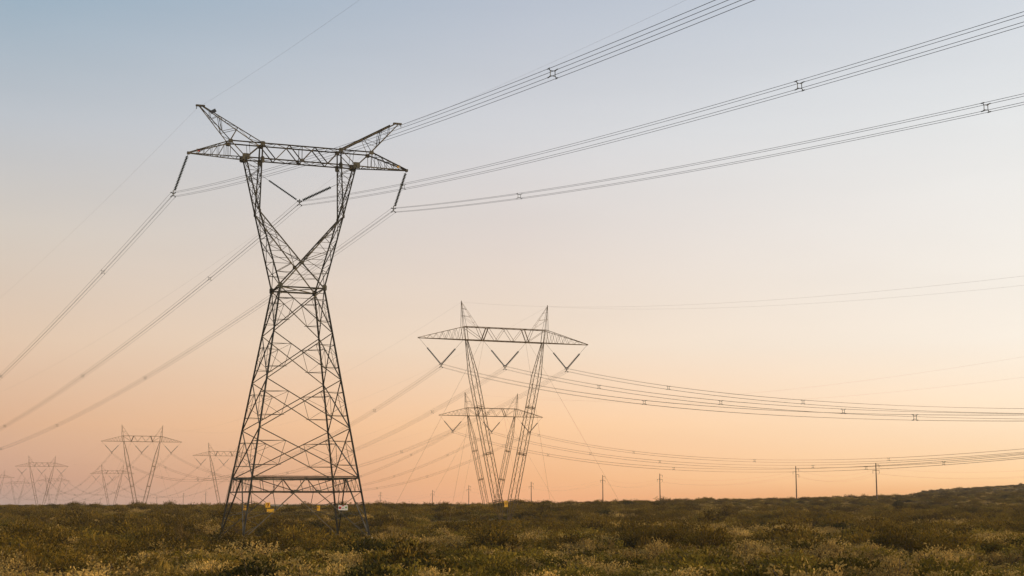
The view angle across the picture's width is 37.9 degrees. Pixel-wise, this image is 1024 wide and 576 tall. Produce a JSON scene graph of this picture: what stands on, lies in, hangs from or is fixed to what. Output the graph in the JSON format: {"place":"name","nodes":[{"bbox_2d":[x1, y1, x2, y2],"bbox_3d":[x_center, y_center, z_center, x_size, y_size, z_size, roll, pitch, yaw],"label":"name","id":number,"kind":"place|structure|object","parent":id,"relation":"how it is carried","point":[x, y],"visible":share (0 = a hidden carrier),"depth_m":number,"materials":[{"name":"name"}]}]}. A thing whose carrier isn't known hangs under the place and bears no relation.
{"place":"outdoors","nodes":[
{"label":"outdoors","id":0,"kind":"place"},
{"bbox_2d":[0,0,1023,504],"label":"sky","id":1,"kind":"structure","parent":0,"point":[90,89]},
{"bbox_2d":[0,482,1023,575],"bbox_3d":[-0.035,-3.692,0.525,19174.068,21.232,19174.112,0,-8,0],"label":"ground","id":2,"kind":"structure","parent":0,"point":[505,519],"depth_m":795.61,"materials":[{"name":"green plant"}]},
{"bbox_2d":[10,481,30,504],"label":"guyed tower","id":3,"kind":"structure","parent":2,"relation":"on","point":[22,490],"depth_m":1582.94,"materials":[{"name":"metal"}]},
{"bbox_2d":[16,458,67,504],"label":"guyed tower","id":4,"kind":"structure","parent":2,"relation":"on","point":[49,477],"depth_m":818.03,"materials":[{"name":"metal"}]},
{"bbox_2d":[90,464,128,504],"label":"guyed tower","id":5,"kind":"structure","parent":2,"relation":"on","point":[102,473],"depth_m":974.07,"materials":[{"name":"metal"}]},
{"bbox_2d":[103,427,179,505],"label":"guyed tower","id":6,"kind":"structure","parent":2,"relation":"on","point":[129,461],"depth_m":524.62,"materials":[{"name":"metal"}]},
{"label":"insulator string","id":7,"kind":"object","parent":6,"relation":"hanging from","visible":0},
{"bbox_2d":[22,460,105,495],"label":"conductor bundle","id":8,"kind":"object","parent":7,"relation":"hanging from","point":[64,492],"visible":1,"depth_m":660.21,"materials":[{"name":"brown"}]},
{"bbox_2d":[193,442,254,503],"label":"guyed tower","id":9,"kind":"structure","parent":2,"relation":"on","point":[214,471],"depth_m":669.24,"materials":[{"name":"metal"}]},
{"bbox_2d":[187,104,407,538],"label":"lattice tower","id":10,"kind":"structure","parent":2,"relation":"on","point":[353,167],"depth_m":159.37,"materials":[{"name":"metal"}]},
{"bbox_2d":[15,146,159,284],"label":"earth wire","id":11,"kind":"object","parent":10,"relation":"attached to","point":[128,177],"visible":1,"depth_m":175.85,"materials":[{"name":"grey metal"}]},
{"bbox_2d":[170,155,187,196],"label":"insulator string","id":12,"kind":"object","parent":10,"relation":"hanging from","point":[182,170],"visible":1,"depth_m":156.55,"materials":[{"name":"grey glass"}]},
{"bbox_2d":[0,195,170,379],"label":"conductor bundle","id":13,"kind":"object","parent":12,"relation":"hanging from","point":[91,284],"visible":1,"depth_m":182.82,"materials":[{"name":"grey metal"}]},
{"bbox_2d":[171,0,753,196],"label":"conductor bundle","id":14,"kind":"object","parent":12,"relation":"hanging from","point":[495,93],"visible":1,"depth_m":78.79,"materials":[{"name":"grey metal"}]},
{"bbox_2d":[10,132,393,387],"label":"earth wire","id":15,"kind":"object","parent":10,"relation":"attached to","point":[217,261],"visible":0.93,"depth_m":217.44,"materials":[{"name":"grey metal"}]},
{"bbox_2d":[264,177,336,205],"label":"insulator string","id":16,"kind":"object","parent":10,"relation":"hanging from","point":[312,195],"visible":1,"depth_m":160.97,"materials":[{"name":"grey glass"}]},
{"bbox_2d":[0,206,300,430],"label":"conductor bundle","id":17,"kind":"object","parent":16,"relation":"hanging from","point":[154,319],"visible":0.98,"depth_m":202.10,"materials":[{"name":"grey metal"}]},
{"bbox_2d":[302,11,1023,205],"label":"conductor bundle","id":18,"kind":"object","parent":16,"relation":"hanging from","point":[714,107],"visible":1,"depth_m":83.64,"materials":[{"name":"grey metal"}]},
{"bbox_2d":[391,173,406,212],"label":"insulator string","id":19,"kind":"object","parent":10,"relation":"hanging from","point":[398,193],"visible":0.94,"depth_m":165.01,"materials":[{"name":"grey glass"}]},
{"bbox_2d":[0,210,392,449],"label":"conductor bundle","id":20,"kind":"object","parent":19,"relation":"hanging from","point":[212,333],"visible":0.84,"depth_m":212.86,"materials":[{"name":"grey metal"}]},
{"bbox_2d":[397,94,1023,211],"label":"conductor bundle","id":21,"kind":"object","parent":19,"relation":"hanging from","point":[749,154],"visible":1,"depth_m":99.37,"materials":[{"name":"grey metal"}]},
{"bbox_2d":[404,4,676,125],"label":"earth wire","id":22,"kind":"object","parent":10,"relation":"attached to","point":[560,58],"visible":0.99,"depth_m":130.52,"materials":[{"name":"grey metal"}]},
{"bbox_2d":[431,393,553,503],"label":"guyed tower","id":23,"kind":"structure","parent":2,"relation":"on","point":[513,416],"depth_m":371.12,"materials":[{"name":"metal"}]},
{"bbox_2d":[478,357,1018,400],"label":"earth wire","id":24,"kind":"object","parent":23,"relation":"attached to","point":[806,387],"visible":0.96,"depth_m":219.60,"materials":[{"name":"brown"}]},
{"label":"insulator string","id":25,"kind":"object","parent":23,"relation":"hanging from","visible":0},
{"bbox_2d":[200,432,449,490],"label":"conductor bundle","id":26,"kind":"object","parent":25,"relation":"hanging from","point":[349,479],"visible":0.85,"depth_m":426.29,"materials":[{"name":"brown"}]},
{"bbox_2d":[454,431,1023,471],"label":"conductor bundle","id":27,"kind":"object","parent":25,"relation":"hanging from","point":[804,468],"visible":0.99,"depth_m":218.75,"materials":[{"name":"brown"}]},
{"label":"insulator string","id":28,"kind":"object","parent":23,"relation":"hanging from","visible":0},
{"bbox_2d":[234,433,487,490],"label":"conductor bundle","id":29,"kind":"object","parent":28,"relation":"hanging from","point":[384,478],"visible":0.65,"depth_m":442.37,"materials":[{"name":"grey metal"}]},
{"bbox_2d":[491,431,1023,467],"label":"conductor bundle","id":30,"kind":"object","parent":28,"relation":"hanging from","point":[812,467],"visible":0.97,"depth_m":231.45,"materials":[{"name":"brown"}]},
{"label":"insulator string","id":31,"kind":"object","parent":23,"relation":"hanging from","visible":0},
{"bbox_2d":[251,433,526,490],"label":"conductor bundle","id":32,"kind":"object","parent":31,"relation":"hanging from","point":[417,478],"visible":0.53,"depth_m":453.39,"materials":[{"name":"grey metal"}]},
{"bbox_2d":[531,432,1020,462],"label":"conductor bundle","id":33,"kind":"object","parent":31,"relation":"hanging from","point":[796,462],"visible":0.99,"depth_m":256.40,"materials":[{"name":"grey metal"}]},
{"bbox_2d":[391,301,627,520],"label":"guyed tower","id":34,"kind":"structure","parent":2,"relation":"on","point":[541,348],"depth_m":225.00,"materials":[{"name":"metal"}]},
{"bbox_2d":[419,338,457,367],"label":"insulator string","id":35,"kind":"object","parent":34,"relation":"hanging from","point":[437,359],"visible":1,"depth_m":222.43,"materials":[{"name":"grey glass"}]},
{"bbox_2d":[112,367,438,480],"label":"conductor bundle","id":36,"kind":"object","parent":35,"relation":"hanging from","point":[306,446],"visible":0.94,"depth_m":282.27,"materials":[{"name":"grey metal"}]},
{"bbox_2d":[442,364,949,420],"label":"conductor bundle","id":37,"kind":"object","parent":35,"relation":"hanging from","point":[699,405],"visible":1,"depth_m":155.22,"materials":[{"name":"grey metal"}]},
{"bbox_2d":[486,343,525,369],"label":"insulator string","id":38,"kind":"object","parent":34,"relation":"hanging from","point":[516,353],"visible":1,"depth_m":226.42,"materials":[{"name":"grey glass"}]},
{"bbox_2d":[144,367,503,481],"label":"conductor bundle","id":39,"kind":"object","parent":38,"relation":"hanging from","point":[352,449],"visible":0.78,"depth_m":289.72,"materials":[{"name":"grey metal"}]},
{"bbox_2d":[505,366,1023,418],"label":"conductor bundle","id":40,"kind":"object","parent":38,"relation":"hanging from","point":[757,403],"visible":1,"depth_m":163.50,"materials":[{"name":"grey metal"}]},
{"bbox_2d":[546,344,582,371],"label":"insulator string","id":41,"kind":"object","parent":34,"relation":"hanging from","point":[570,364],"visible":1,"depth_m":230.38,"materials":[{"name":"grey glass"}]},
{"bbox_2d":[172,369,565,481],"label":"conductor bundle","id":42,"kind":"object","parent":41,"relation":"hanging from","point":[418,443],"visible":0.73,"depth_m":280.63,"materials":[{"name":"grey metal"}]},
{"bbox_2d":[566,368,1023,412],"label":"conductor bundle","id":43,"kind":"object","parent":41,"relation":"hanging from","point":[781,398],"visible":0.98,"depth_m":177.97,"materials":[{"name":"grey metal"}]},
{"bbox_2d":[467,276,1019,306],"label":"earth wire","id":44,"kind":"object","parent":34,"relation":"attached to","point":[777,299],"visible":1,"depth_m":144.34,"materials":[{"name":"brown"}]},
{"bbox_2d":[584,539,619,552],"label":"pale bush","id":45,"kind":"object","parent":2,"relation":"on","point":[608,546],"visible":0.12,"depth_m":94.56,"materials":[{"name":"brown plant"}]},
{"bbox_2d":[600,475,604,499],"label":"utility pole","id":46,"kind":"object","parent":2,"relation":"on","point":[602,480],"visible":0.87,"depth_m":674.02,"materials":[{"name":"brown wood"}]},
{"bbox_2d":[657,474,662,497],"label":"utility pole","id":47,"kind":"object","parent":2,"relation":"on","point":[659,479],"visible":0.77,"depth_m":614.76,"materials":[{"name":"brown wood"}]},
{"bbox_2d":[795,466,796,498],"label":"utility pole","id":48,"kind":"object","parent":2,"relation":"on","point":[796,482],"visible":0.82,"depth_m":525.35,"materials":[{"name":"brown wood"}]},
{"bbox_2d":[811,533,839,545],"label":"dark bush","id":49,"kind":"object","parent":2,"relation":"on","point":[823,538],"visible":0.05,"depth_m":109.43,"materials":[{"name":"green plant"}]},
{"bbox_2d":[873,463,878,498],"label":"utility pole","id":50,"kind":"object","parent":2,"relation":"on","point":[876,482],"visible":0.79,"depth_m":475.82,"materials":[{"name":"brown wood"}]},
{"bbox_2d":[892,500,903,506],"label":"dark bush","id":51,"kind":"object","parent":2,"relation":"on","point":[895,503],"visible":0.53,"depth_m":363.69,"materials":[{"name":"green plant"}]},
{"bbox_2d":[1004,536,1023,545],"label":"dark bush","id":52,"kind":"object","parent":2,"relation":"on","point":[1021,541],"visible":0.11,"depth_m":104.82,"materials":[{"name":"green plant"}]},
{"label":"insulator string","id":53,"kind":"object","parent":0,"visible":0},
{"bbox_2d":[53,455,139,495],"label":"conductor bundle","id":54,"kind":"object","parent":53,"relation":"hanging from","point":[98,488],"visible":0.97,"depth_m":618.11,"materials":[{"name":"grey metal"}]},
{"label":"insulator string","id":55,"kind":"object","parent":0,"visible":0},
{"bbox_2d":[61,454,171,495],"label":"conductor bundle","id":56,"kind":"object","parent":55,"relation":"hanging from","point":[113,492],"visible":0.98,"depth_m":655.07,"materials":[{"name":"grey metal"}]}
]}

